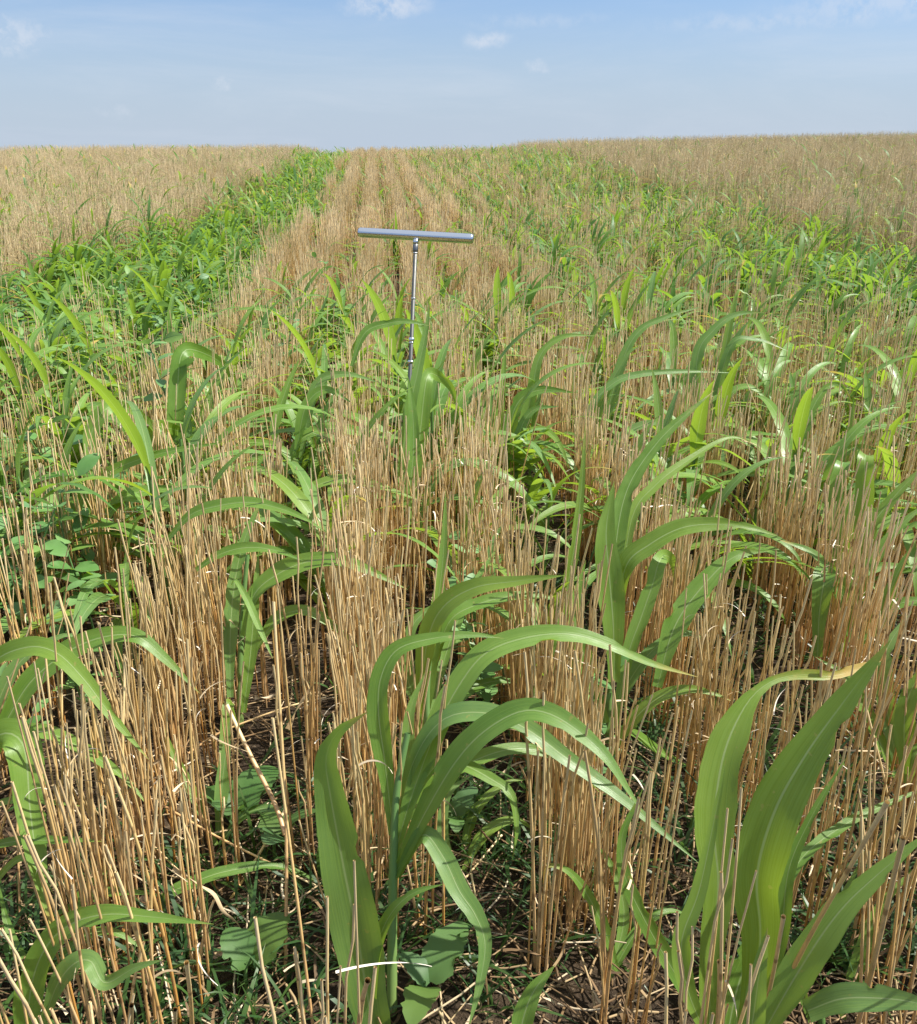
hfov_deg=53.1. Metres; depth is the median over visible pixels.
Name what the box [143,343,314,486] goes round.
sorghum plant
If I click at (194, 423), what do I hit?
sorghum plant
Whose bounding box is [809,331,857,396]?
sorghum plant
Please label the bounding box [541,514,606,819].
stubble tuft
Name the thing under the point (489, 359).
sorghum plant
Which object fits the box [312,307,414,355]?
sorghum plant
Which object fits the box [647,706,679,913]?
straw stalk
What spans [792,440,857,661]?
stubble tuft
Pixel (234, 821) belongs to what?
stubble tuft
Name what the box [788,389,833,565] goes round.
stubble tuft
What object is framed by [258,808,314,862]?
broadleaf weed
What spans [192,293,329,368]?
sorghum plant
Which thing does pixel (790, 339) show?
sorghum plant
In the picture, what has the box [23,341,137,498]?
sorghum plant
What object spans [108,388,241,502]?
sorghum plant
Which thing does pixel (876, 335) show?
sorghum plant
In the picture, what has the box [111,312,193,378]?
sorghum plant
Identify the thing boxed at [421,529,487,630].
pea plant
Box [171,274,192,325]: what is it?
pea plant
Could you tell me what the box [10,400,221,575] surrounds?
sorghum plant
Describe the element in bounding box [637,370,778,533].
sorghum plant
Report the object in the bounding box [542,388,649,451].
sorghum plant
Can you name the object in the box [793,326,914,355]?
sorghum plant
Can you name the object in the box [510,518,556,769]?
stubble tuft
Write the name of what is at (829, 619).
stubble tuft
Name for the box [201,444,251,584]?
stubble tuft
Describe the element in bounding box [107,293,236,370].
sorghum plant
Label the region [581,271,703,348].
sorghum plant
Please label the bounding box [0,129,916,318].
tall stubble
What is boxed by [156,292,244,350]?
sorghum plant
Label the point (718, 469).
stubble tuft
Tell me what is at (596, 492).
sorghum plant
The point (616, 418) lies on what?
sorghum plant
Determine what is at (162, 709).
stubble tuft
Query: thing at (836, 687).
stubble tuft
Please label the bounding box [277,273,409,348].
sorghum plant
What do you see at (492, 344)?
sorghum plant
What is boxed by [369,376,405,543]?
stubble tuft
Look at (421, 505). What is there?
stubble tuft
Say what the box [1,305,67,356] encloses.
sorghum plant
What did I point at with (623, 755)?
stubble tuft
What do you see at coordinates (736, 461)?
stubble tuft
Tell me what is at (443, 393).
sorghum plant
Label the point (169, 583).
stubble tuft
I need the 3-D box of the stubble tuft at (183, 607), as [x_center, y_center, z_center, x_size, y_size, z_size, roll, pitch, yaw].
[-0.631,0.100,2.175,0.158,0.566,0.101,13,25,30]
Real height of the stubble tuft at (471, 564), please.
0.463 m
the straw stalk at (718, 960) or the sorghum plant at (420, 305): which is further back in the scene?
the sorghum plant at (420, 305)
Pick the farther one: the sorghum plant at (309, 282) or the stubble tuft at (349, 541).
the sorghum plant at (309, 282)
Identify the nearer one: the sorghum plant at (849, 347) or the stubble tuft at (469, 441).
the stubble tuft at (469, 441)
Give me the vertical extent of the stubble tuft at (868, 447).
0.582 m
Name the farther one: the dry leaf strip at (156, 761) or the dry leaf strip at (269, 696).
the dry leaf strip at (269, 696)
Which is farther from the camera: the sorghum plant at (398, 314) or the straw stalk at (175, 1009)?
the sorghum plant at (398, 314)
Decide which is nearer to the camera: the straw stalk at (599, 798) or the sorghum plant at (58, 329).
the straw stalk at (599, 798)
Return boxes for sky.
[0,0,916,154]
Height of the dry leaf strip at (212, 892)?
0.098 m
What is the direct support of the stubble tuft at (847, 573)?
on the ground at (258, 748)
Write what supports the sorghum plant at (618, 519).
on the ground at (258, 748)
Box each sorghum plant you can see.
[0,321,121,404]
[0,323,149,419]
[0,326,132,389]
[0,329,140,451]
[0,334,107,390]
[0,347,63,435]
[0,350,127,438]
[0,400,161,489]
[0,406,152,559]
[0,419,150,555]
[0,626,198,922]
[0,866,146,994]
[1,287,142,360]
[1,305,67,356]
[1,394,99,466]
[1,402,141,466]
[3,294,157,414]
[6,285,139,379]
[7,297,104,368]
[8,282,69,340]
[8,356,195,495]
[8,356,291,613]
[9,366,125,422]
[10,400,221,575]
[10,485,212,685]
[12,904,211,1023]
[13,312,149,387]
[13,340,99,467]
[14,285,158,403]
[14,369,164,496]
[15,297,140,382]
[22,452,230,590]
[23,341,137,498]
[25,353,162,442]
[26,351,148,438]
[28,387,141,455]
[29,426,285,519]
[30,351,153,421]
[38,312,141,405]
[41,312,189,411]
[43,303,144,351]
[51,326,196,417]
[53,861,322,946]
[62,253,161,351]
[64,306,164,366]
[65,313,193,366]
[66,320,126,372]
[66,479,268,593]
[69,290,186,361]
[69,314,138,371]
[73,392,264,444]
[74,337,196,394]
[76,298,219,358]
[89,410,282,528]
[101,360,338,527]
[107,267,221,352]
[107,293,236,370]
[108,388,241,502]
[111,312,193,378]
[131,347,319,489]
[137,387,315,420]
[142,301,291,355]
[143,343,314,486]
[147,367,269,418]
[148,342,268,503]
[149,324,225,388]
[153,307,236,388]
[156,286,233,340]
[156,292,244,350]
[160,443,256,624]
[163,335,238,440]
[165,720,298,845]
[166,493,407,753]
[182,326,272,378]
[189,271,274,333]
[190,321,272,376]
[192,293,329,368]
[192,330,298,383]
[204,460,459,631]
[205,296,313,393]
[205,314,343,379]
[206,287,288,368]
[213,350,319,463]
[214,324,376,395]
[221,298,272,405]
[226,356,429,538]
[226,506,459,581]
[227,301,345,386]
[228,315,342,347]
[233,266,345,359]
[233,363,442,430]
[236,388,393,447]
[237,309,400,439]
[239,444,342,575]
[245,328,339,394]
[254,266,349,336]
[254,383,395,494]
[258,378,510,535]
[269,382,394,493]
[275,294,351,384]
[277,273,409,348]
[277,338,324,412]
[285,343,401,413]
[286,298,505,555]
[287,288,377,346]
[287,309,390,400]
[288,351,344,440]
[290,352,555,519]
[295,279,469,450]
[296,318,406,399]
[299,291,367,350]
[303,302,348,348]
[303,326,340,406]
[306,293,434,374]
[306,309,375,386]
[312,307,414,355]
[314,370,502,462]
[314,624,696,1023]
[315,293,368,362]
[317,295,413,378]
[318,386,438,556]
[325,338,544,523]
[330,263,395,341]
[334,277,411,356]
[340,370,497,468]
[342,324,387,362]
[342,352,406,439]
[342,372,571,451]
[352,292,393,338]
[352,308,492,458]
[360,313,524,412]
[364,454,599,611]
[369,367,530,458]
[373,315,419,406]
[377,425,483,507]
[384,312,463,374]
[385,293,447,333]
[390,324,485,388]
[390,411,552,530]
[393,330,513,421]
[399,522,566,648]
[400,491,565,731]
[404,287,444,356]
[404,291,529,349]
[406,324,537,372]
[406,455,693,586]
[407,294,488,395]
[407,562,596,697]
[415,306,506,377]
[429,299,523,388]
[429,310,476,348]
[430,317,573,458]
[431,272,588,346]
[437,311,557,379]
[437,775,536,871]
[439,446,601,548]
[440,266,521,347]
[440,298,495,354]
[440,377,567,474]
[445,372,579,521]
[450,392,613,520]
[451,290,563,375]
[454,344,512,387]
[457,317,590,405]
[459,304,531,366]
[459,362,596,527]
[461,263,574,355]
[461,337,606,390]
[474,308,561,346]
[476,284,539,367]
[478,304,531,377]
[485,333,593,512]
[490,327,685,403]
[502,276,565,342]
[504,373,635,438]
[506,307,630,402]
[512,965,554,1023]
[516,387,686,497]
[518,302,609,343]
[518,380,630,492]
[520,431,726,577]
[521,417,697,548]
[531,278,612,393]
[532,360,662,475]
[535,273,620,345]
[535,301,668,350]
[540,272,610,351]
[541,290,687,367]
[542,270,643,346]
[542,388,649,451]
[543,384,821,570]
[543,841,681,980]
[546,279,610,344]
[546,318,648,359]
[556,267,635,345]
[556,335,660,389]
[557,283,661,356]
[562,391,776,764]
[563,359,603,415]
[570,380,720,544]
[571,372,651,443]
[575,465,771,590]
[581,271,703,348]
[581,288,643,357]
[586,306,728,477]
[595,315,708,367]
[605,366,765,491]
[611,369,666,460]
[612,357,743,516]
[612,377,770,490]
[615,320,720,422]
[616,640,916,1023]
[625,340,712,415]
[635,321,759,411]
[635,341,735,388]
[635,380,833,467]
[637,352,690,420]
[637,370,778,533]
[640,454,907,591]
[656,302,745,351]
[657,317,761,385]
[657,319,857,398]
[658,299,796,372]
[662,387,911,543]
[663,289,787,438]
[665,255,718,339]
[666,296,713,352]
[678,320,794,367]
[682,359,843,440]
[683,467,916,605]
[688,313,742,348]
[690,457,843,655]
[694,280,809,357]
[699,315,816,379]
[706,366,871,454]
[707,300,773,364]
[707,327,787,450]
[709,344,843,462]
[713,335,804,394]
[720,382,875,513]
[726,331,820,437]
[727,411,805,508]
[730,317,793,436]
[731,296,821,358]
[731,366,848,414]
[732,343,867,386]
[734,278,854,389]
[734,300,883,427]
[739,400,916,528]
[743,303,816,361]
[747,298,822,369]
[751,360,851,489]
[751,465,908,521]
[756,412,906,530]
[758,295,806,327]
[768,269,830,359]
[773,401,882,541]
[775,344,916,440]
[775,362,903,510]
[778,401,914,499]
[779,450,916,657]
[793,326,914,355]
[794,351,883,438]
[798,332,913,416]
[799,407,916,588]
[800,866,916,1023]
[802,314,874,381]
[804,290,867,361]
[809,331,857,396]
[814,397,889,446]
[816,611,916,783]
[818,340,886,423]
[823,327,873,370]
[824,371,916,450]
[825,294,880,342]
[829,324,916,436]
[831,357,914,424]
[832,355,915,468]
[834,300,886,365]
[834,374,906,421]
[837,347,907,393]
[839,363,914,403]
[846,364,916,494]
[847,284,916,344]
[849,446,916,596]
[853,279,916,337]
[857,322,912,363]
[860,321,914,383]
[882,311,899,342]
[892,316,916,352]
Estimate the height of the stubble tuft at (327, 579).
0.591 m
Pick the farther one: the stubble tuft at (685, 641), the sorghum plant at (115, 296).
the sorghum plant at (115, 296)
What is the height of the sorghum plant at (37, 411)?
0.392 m
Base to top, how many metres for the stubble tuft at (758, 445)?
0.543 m
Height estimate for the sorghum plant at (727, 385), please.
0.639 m
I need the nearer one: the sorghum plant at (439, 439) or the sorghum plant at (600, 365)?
the sorghum plant at (439, 439)
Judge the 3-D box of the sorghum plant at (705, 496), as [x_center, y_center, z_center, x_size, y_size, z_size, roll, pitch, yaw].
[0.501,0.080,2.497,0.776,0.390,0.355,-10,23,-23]
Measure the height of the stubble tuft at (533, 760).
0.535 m
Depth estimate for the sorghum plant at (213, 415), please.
2.68 m
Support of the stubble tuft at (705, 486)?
on the ground at (258, 748)
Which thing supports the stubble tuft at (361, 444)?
on the ground at (258, 748)
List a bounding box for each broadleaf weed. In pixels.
[202,765,278,839]
[220,912,289,994]
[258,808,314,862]
[399,921,468,1023]
[448,787,477,837]
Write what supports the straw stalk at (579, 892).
on the ground at (258, 748)
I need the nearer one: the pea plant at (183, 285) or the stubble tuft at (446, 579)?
the stubble tuft at (446, 579)
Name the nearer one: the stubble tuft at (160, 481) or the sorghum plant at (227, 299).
the stubble tuft at (160, 481)
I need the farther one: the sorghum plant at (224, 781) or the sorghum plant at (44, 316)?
the sorghum plant at (44, 316)
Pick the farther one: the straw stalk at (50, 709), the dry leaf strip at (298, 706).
the dry leaf strip at (298, 706)
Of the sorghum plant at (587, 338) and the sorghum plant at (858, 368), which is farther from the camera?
the sorghum plant at (587, 338)
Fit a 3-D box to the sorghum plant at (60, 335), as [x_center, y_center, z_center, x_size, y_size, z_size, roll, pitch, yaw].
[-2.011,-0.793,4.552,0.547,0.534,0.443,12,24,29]
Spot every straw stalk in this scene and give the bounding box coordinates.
[16,819,21,935]
[44,658,74,934]
[60,669,62,915]
[121,662,125,956]
[129,1002,133,1023]
[173,1007,177,1023]
[184,960,193,1023]
[271,717,313,1023]
[272,601,287,981]
[293,952,304,1023]
[357,977,370,1023]
[470,873,489,1006]
[577,753,583,939]
[596,740,604,950]
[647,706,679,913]
[655,762,681,925]
[715,959,719,1023]
[767,914,785,996]
[792,800,889,968]
[855,835,905,1023]
[867,711,897,894]
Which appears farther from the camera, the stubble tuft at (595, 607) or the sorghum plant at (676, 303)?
the sorghum plant at (676, 303)
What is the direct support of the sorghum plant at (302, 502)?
on the ground at (258, 748)
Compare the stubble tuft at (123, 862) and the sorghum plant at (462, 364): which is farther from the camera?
the sorghum plant at (462, 364)
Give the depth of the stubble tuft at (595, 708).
1.46 m
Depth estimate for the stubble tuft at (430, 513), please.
2.53 m
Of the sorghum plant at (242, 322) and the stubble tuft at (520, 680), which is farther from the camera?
the sorghum plant at (242, 322)
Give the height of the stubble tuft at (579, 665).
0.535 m
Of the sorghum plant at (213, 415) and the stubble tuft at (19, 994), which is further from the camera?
the sorghum plant at (213, 415)
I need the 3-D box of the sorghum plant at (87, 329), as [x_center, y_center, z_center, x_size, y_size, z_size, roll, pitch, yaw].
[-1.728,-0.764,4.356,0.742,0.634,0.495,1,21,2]
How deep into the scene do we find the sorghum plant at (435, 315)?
4.65 m
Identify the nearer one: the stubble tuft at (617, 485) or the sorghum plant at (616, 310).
the stubble tuft at (617, 485)
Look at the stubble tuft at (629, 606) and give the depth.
2.15 m
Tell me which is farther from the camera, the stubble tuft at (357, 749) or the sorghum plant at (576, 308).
the sorghum plant at (576, 308)
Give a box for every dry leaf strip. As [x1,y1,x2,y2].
[152,756,187,792]
[172,866,240,927]
[255,693,281,699]
[286,681,316,729]
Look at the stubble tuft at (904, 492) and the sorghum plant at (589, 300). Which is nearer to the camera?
the stubble tuft at (904, 492)
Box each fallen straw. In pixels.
[101,805,196,887]
[152,799,315,886]
[188,697,325,753]
[226,704,284,835]
[229,810,283,898]
[420,834,502,925]
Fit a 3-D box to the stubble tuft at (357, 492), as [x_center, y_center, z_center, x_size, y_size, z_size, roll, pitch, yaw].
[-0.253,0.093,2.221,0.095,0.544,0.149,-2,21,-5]
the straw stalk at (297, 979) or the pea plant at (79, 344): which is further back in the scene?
the pea plant at (79, 344)
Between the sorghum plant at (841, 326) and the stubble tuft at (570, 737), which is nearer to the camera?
the stubble tuft at (570, 737)
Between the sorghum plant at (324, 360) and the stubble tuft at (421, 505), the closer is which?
the stubble tuft at (421, 505)
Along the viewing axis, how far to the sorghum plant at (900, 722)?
1.68 m
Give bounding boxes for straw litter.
[0,302,916,1023]
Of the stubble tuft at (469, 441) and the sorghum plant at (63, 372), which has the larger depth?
the sorghum plant at (63, 372)
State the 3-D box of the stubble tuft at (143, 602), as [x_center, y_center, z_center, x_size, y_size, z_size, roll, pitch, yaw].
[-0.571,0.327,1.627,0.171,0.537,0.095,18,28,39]
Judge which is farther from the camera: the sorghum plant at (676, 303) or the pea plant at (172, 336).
the sorghum plant at (676, 303)
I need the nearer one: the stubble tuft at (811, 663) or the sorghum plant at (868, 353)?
the stubble tuft at (811, 663)
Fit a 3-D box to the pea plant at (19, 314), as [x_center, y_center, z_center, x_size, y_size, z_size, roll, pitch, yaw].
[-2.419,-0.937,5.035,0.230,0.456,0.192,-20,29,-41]
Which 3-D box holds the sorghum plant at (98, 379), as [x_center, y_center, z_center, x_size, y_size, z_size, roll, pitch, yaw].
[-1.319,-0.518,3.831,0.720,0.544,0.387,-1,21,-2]
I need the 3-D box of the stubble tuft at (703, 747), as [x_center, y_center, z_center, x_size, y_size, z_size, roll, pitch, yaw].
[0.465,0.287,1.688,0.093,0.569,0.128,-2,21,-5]
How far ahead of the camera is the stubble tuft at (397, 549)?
2.31 m
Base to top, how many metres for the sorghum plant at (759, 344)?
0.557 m
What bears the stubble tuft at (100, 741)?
on the ground at (258, 748)
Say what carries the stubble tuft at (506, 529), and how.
on the ground at (258, 748)
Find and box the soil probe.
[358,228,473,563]
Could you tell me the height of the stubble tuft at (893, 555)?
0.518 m
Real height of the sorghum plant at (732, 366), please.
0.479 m
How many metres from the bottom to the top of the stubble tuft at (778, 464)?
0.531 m
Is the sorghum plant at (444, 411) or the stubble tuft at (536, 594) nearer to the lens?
the stubble tuft at (536, 594)
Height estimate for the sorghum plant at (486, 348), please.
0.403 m
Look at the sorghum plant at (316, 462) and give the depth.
3.01 m
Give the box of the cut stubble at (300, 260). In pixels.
[0,144,916,1023]
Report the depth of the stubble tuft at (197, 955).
1.28 m
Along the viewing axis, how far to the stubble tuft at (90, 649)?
1.46 m
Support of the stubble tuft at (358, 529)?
on the ground at (258, 748)
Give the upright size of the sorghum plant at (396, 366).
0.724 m
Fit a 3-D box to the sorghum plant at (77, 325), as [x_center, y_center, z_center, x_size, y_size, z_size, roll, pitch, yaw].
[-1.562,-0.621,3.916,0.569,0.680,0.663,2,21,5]
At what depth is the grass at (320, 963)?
1.47 m
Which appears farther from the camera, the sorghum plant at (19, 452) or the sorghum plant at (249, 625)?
the sorghum plant at (19, 452)
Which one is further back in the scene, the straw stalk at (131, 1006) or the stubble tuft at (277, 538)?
the stubble tuft at (277, 538)
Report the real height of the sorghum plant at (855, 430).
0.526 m
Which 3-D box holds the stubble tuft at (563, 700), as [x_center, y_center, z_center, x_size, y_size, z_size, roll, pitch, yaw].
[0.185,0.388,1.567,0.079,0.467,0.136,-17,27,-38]
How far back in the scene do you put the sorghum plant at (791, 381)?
3.38 m
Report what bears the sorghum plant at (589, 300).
on the ground at (258, 748)
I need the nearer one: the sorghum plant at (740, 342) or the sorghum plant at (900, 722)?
the sorghum plant at (900, 722)
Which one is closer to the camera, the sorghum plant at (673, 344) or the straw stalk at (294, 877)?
the straw stalk at (294, 877)
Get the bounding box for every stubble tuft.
[0,431,65,641]
[0,490,56,714]
[0,560,65,725]
[0,801,144,1023]
[0,927,134,1023]
[1,466,61,642]
[1,507,69,703]
[6,676,106,972]
[11,668,121,1021]
[29,418,79,592]
[32,406,74,541]
[32,582,117,912]
[34,473,100,623]
[39,437,99,604]
[40,684,183,908]
[49,577,144,886]
[58,755,191,1023]
[59,391,136,594]
[66,702,142,996]
[67,447,122,621]
[69,443,118,613]
[72,406,142,584]
[78,410,115,574]
[83,400,120,508]
[90,415,153,560]
[94,624,153,833]
[97,400,153,581]
[97,568,177,877]
[104,547,202,791]
[107,639,204,959]
[110,562,166,826]
[111,399,144,547]
[112,384,154,545]
[115,400,176,552]
[116,392,151,576]
[117,519,193,775]
[119,375,167,551]
[119,466,184,706]
[120,563,198,800]
[133,462,197,689]
[134,538,196,768]
[136,477,200,740]
[141,654,206,862]
[149,432,203,637]
[151,464,237,660]
[151,473,202,679]
[152,377,228,566]
[152,505,226,681]
[153,434,216,656]
[155,414,184,573]
[160,498,222,725]
[160,754,216,1023]
[166,428,214,574]
[166,545,225,776]
[175,504,238,698]
[177,602,247,903]
[180,423,223,634]
[187,419,253,543]
[192,394,244,584]
[192,468,228,655]
[199,440,247,563]
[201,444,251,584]
[201,503,252,725]
[202,403,242,544]
[207,486,269,679]
[210,442,255,587]
[217,441,267,591]
[226,414,249,560]
[233,414,276,634]
[239,486,288,707]
[240,400,263,529]
[243,436,275,618]
[251,437,281,590]
[253,916,376,1023]
[260,424,293,609]
[261,392,296,600]
[268,549,321,732]
[272,588,323,870]
[287,521,338,802]
[293,860,431,1023]
[298,667,392,914]
[307,486,345,677]
[309,420,338,513]
[310,447,378,684]
[314,532,378,786]
[317,389,346,533]
[321,378,344,570]
[324,395,345,543]
[325,368,361,473]
[326,583,393,870]
[327,398,351,468]
[327,603,402,889]
[328,450,373,652]
[328,482,362,714]
[328,567,400,797]
[330,421,364,550]
[331,435,371,581]
[331,491,388,669]
[331,533,379,758]
[332,484,380,718]
[332,558,401,822]
[333,463,376,601]
[334,471,386,656]
[335,405,372,539]
[336,435,365,616]
[338,379,372,519]
[339,422,357,520]
[339,520,381,699]
[342,370,381,501]
[342,412,377,575]
[342,680,396,898]
[343,386,378,512]
[343,433,389,608]
[344,411,384,530]
[347,411,376,565]
[348,408,394,573]
[348,541,377,651]
[352,412,401,582]
[353,418,403,594]
[353,478,419,695]
[354,458,388,617]
[356,609,429,888]
[362,440,389,587]
[365,423,409,630]
[365,489,413,745]
[367,585,392,818]
[368,388,393,556]
[368,563,430,781]
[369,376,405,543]
[369,397,394,521]
[384,506,448,736]
[390,414,417,590]
[391,415,452,592]
[392,438,457,564]
[397,620,456,939]
[400,403,457,589]
[410,438,429,628]
[412,491,450,663]
[419,415,441,555]
[420,396,451,582]
[423,383,443,559]
[423,391,467,575]
[431,433,508,615]
[432,380,462,568]
[436,487,488,652]
[437,407,492,572]
[438,388,485,512]
[446,392,496,564]
[448,425,488,620]
[451,468,494,662]
[454,405,500,534]
[454,415,504,569]
[455,391,471,526]
[456,393,479,550]
[457,449,501,567]
[460,415,496,597]
[462,469,498,655]
[463,430,494,505]
[464,379,548,524]
[465,426,492,611]
[467,437,502,563]
[470,479,509,637]
[476,496,510,685]
[481,505,538,702]
[482,502,551,695]
[483,413,524,632]
[483,505,568,703]
[491,508,540,700]
[493,422,529,630]
[493,517,540,763]
[497,475,526,633]
[503,544,567,759]
[507,605,652,977]
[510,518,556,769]
[514,562,594,761]
[516,559,577,828]
[517,484,558,698]
[526,591,599,862]
[534,608,599,843]
[535,545,605,813]
[536,585,605,827]
[539,501,592,725]
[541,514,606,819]
[542,662,633,913]
[547,676,614,952]
[558,397,620,546]
[559,664,639,879]
[566,368,608,555]
[566,609,643,895]
[567,544,612,724]
[568,377,607,558]
[573,644,680,943]
[578,409,623,576]
[583,710,692,1023]
[585,401,620,555]
[587,384,633,562]
[594,400,649,529]
[595,447,628,601]
[596,441,649,505]
[600,420,645,505]
[601,421,652,624]
[618,372,646,482]
[622,419,653,593]
[622,451,666,645]
[623,493,658,645]
[625,467,707,680]
[626,401,683,586]
[626,434,643,606]
[626,448,651,608]
[631,455,673,619]
[633,428,678,613]
[634,479,679,735]
[635,454,686,651]
[641,435,697,636]
[641,502,692,688]
[642,424,695,630]
[643,490,718,714]
[647,443,712,645]
[649,504,692,672]
[657,486,705,722]
[661,493,722,731]
[664,926,751,1023]
[665,484,729,766]
[665,496,713,708]
[666,588,745,815]
[672,516,746,752]
[675,787,769,1023]
[678,368,709,537]
[684,535,756,802]
[685,568,750,752]
[686,508,755,764]
[686,603,783,782]
[688,373,727,539]
[693,395,752,557]
[693,536,760,810]
[696,417,739,557]
[698,392,750,551]
[703,573,812,846]
[704,386,753,572]
[711,386,766,565]
[728,449,806,633]
[730,404,790,588]
[735,652,836,825]
[737,407,792,580]
[740,550,816,811]
[741,399,782,584]
[749,406,830,606]
[751,398,808,569]
[752,621,848,835]
[758,430,817,601]
[759,421,821,594]
[759,446,839,611]
[763,436,808,611]
[763,437,826,642]
[769,452,832,629]
[786,447,853,650]
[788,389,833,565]
[789,606,856,903]
[790,455,865,667]
[791,688,849,924]
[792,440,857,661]
[797,601,913,891]
[800,410,866,637]
[801,375,844,546]
[803,669,889,929]
[807,487,851,692]
[809,483,891,698]
[814,392,890,548]
[815,420,882,561]
[823,462,875,702]
[827,521,903,729]
[831,491,916,697]
[835,507,898,744]
[838,505,916,710]
[840,686,916,952]
[841,488,899,665]
[842,513,916,776]
[845,383,904,505]
[846,543,916,734]
[850,400,881,489]
[852,391,899,486]
[856,380,910,460]
[859,574,916,795]
[869,472,916,648]
[871,444,913,600]
[872,419,916,590]
[873,408,899,536]
[874,392,915,581]
[877,389,907,490]
[891,428,916,553]
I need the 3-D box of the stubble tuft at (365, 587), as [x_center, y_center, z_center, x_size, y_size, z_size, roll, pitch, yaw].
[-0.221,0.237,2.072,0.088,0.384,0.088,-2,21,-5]
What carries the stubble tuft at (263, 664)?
on the ground at (258, 748)
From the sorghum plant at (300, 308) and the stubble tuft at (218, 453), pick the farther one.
the sorghum plant at (300, 308)
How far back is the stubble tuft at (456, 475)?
2.27 m
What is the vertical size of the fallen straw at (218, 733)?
0.050 m
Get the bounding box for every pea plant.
[0,299,35,367]
[0,458,55,633]
[0,482,56,604]
[0,497,72,678]
[0,662,49,759]
[6,327,27,416]
[10,270,29,350]
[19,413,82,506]
[29,453,116,628]
[46,580,120,722]
[55,314,85,384]
[62,332,127,429]
[109,265,134,335]
[112,450,172,573]
[124,288,158,338]
[138,331,212,499]
[147,300,186,366]
[161,269,207,331]
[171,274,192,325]
[179,273,227,343]
[274,313,301,395]
[281,415,317,520]
[307,252,332,300]
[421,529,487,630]
[452,573,502,701]
[572,655,629,772]
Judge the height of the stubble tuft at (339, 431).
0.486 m
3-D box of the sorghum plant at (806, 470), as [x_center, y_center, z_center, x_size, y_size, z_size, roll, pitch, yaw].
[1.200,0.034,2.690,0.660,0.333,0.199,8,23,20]
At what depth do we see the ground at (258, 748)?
1.66 m
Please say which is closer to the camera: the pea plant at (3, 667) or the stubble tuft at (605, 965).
the stubble tuft at (605, 965)
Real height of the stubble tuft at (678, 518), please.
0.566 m
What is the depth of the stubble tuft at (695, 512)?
2.09 m
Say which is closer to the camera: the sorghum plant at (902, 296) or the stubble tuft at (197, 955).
the stubble tuft at (197, 955)
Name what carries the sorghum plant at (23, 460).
on the ground at (258, 748)
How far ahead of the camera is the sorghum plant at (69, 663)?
1.36 m
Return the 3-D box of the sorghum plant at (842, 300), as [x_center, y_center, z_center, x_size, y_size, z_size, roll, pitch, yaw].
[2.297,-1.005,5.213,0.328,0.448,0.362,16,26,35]
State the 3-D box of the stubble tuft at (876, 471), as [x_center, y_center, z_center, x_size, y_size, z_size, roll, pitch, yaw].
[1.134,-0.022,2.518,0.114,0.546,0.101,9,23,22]
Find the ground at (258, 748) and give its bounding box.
[0,170,916,1023]
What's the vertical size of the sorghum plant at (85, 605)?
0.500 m
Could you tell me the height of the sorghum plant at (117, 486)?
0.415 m
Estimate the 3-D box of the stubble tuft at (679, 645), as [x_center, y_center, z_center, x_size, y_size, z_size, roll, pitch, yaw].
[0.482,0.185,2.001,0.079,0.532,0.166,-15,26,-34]
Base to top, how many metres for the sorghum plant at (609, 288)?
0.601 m
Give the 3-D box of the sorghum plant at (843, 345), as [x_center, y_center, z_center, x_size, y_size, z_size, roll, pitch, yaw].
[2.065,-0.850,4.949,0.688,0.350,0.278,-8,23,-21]
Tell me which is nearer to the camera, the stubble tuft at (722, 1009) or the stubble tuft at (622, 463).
the stubble tuft at (722, 1009)
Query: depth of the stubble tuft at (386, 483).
2.56 m
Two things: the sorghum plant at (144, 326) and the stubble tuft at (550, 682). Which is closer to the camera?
the stubble tuft at (550, 682)
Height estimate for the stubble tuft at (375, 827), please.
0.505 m
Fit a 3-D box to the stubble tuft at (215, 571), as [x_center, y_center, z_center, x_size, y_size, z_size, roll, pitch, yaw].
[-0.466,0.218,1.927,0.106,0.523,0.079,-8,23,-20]
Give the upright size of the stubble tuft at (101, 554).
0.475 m
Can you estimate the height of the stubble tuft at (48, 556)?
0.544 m
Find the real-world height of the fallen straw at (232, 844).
0.071 m
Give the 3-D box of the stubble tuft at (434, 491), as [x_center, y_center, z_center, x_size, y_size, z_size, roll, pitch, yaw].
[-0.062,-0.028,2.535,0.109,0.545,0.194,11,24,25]
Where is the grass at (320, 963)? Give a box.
[0,345,916,1023]
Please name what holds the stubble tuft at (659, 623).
on the ground at (258, 748)
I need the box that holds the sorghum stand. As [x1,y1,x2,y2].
[0,132,916,625]
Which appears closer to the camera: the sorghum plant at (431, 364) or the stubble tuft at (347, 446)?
the stubble tuft at (347, 446)
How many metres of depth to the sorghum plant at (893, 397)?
3.58 m
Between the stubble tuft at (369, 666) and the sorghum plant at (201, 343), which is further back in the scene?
the sorghum plant at (201, 343)
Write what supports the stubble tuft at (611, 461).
on the ground at (258, 748)
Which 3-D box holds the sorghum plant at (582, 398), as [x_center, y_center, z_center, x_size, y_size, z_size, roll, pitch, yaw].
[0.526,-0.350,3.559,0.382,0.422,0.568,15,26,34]
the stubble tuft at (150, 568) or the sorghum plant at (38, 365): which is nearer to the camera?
the stubble tuft at (150, 568)
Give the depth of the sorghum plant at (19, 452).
2.62 m
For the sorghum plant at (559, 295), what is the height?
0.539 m
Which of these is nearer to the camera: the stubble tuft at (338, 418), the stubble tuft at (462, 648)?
the stubble tuft at (462, 648)
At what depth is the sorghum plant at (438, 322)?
4.49 m
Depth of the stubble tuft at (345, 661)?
1.59 m
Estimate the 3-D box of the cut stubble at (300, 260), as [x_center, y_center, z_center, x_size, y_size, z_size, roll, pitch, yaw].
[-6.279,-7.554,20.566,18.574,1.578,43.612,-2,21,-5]
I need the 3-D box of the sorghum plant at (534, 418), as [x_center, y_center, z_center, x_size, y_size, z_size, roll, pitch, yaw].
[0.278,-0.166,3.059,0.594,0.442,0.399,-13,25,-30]

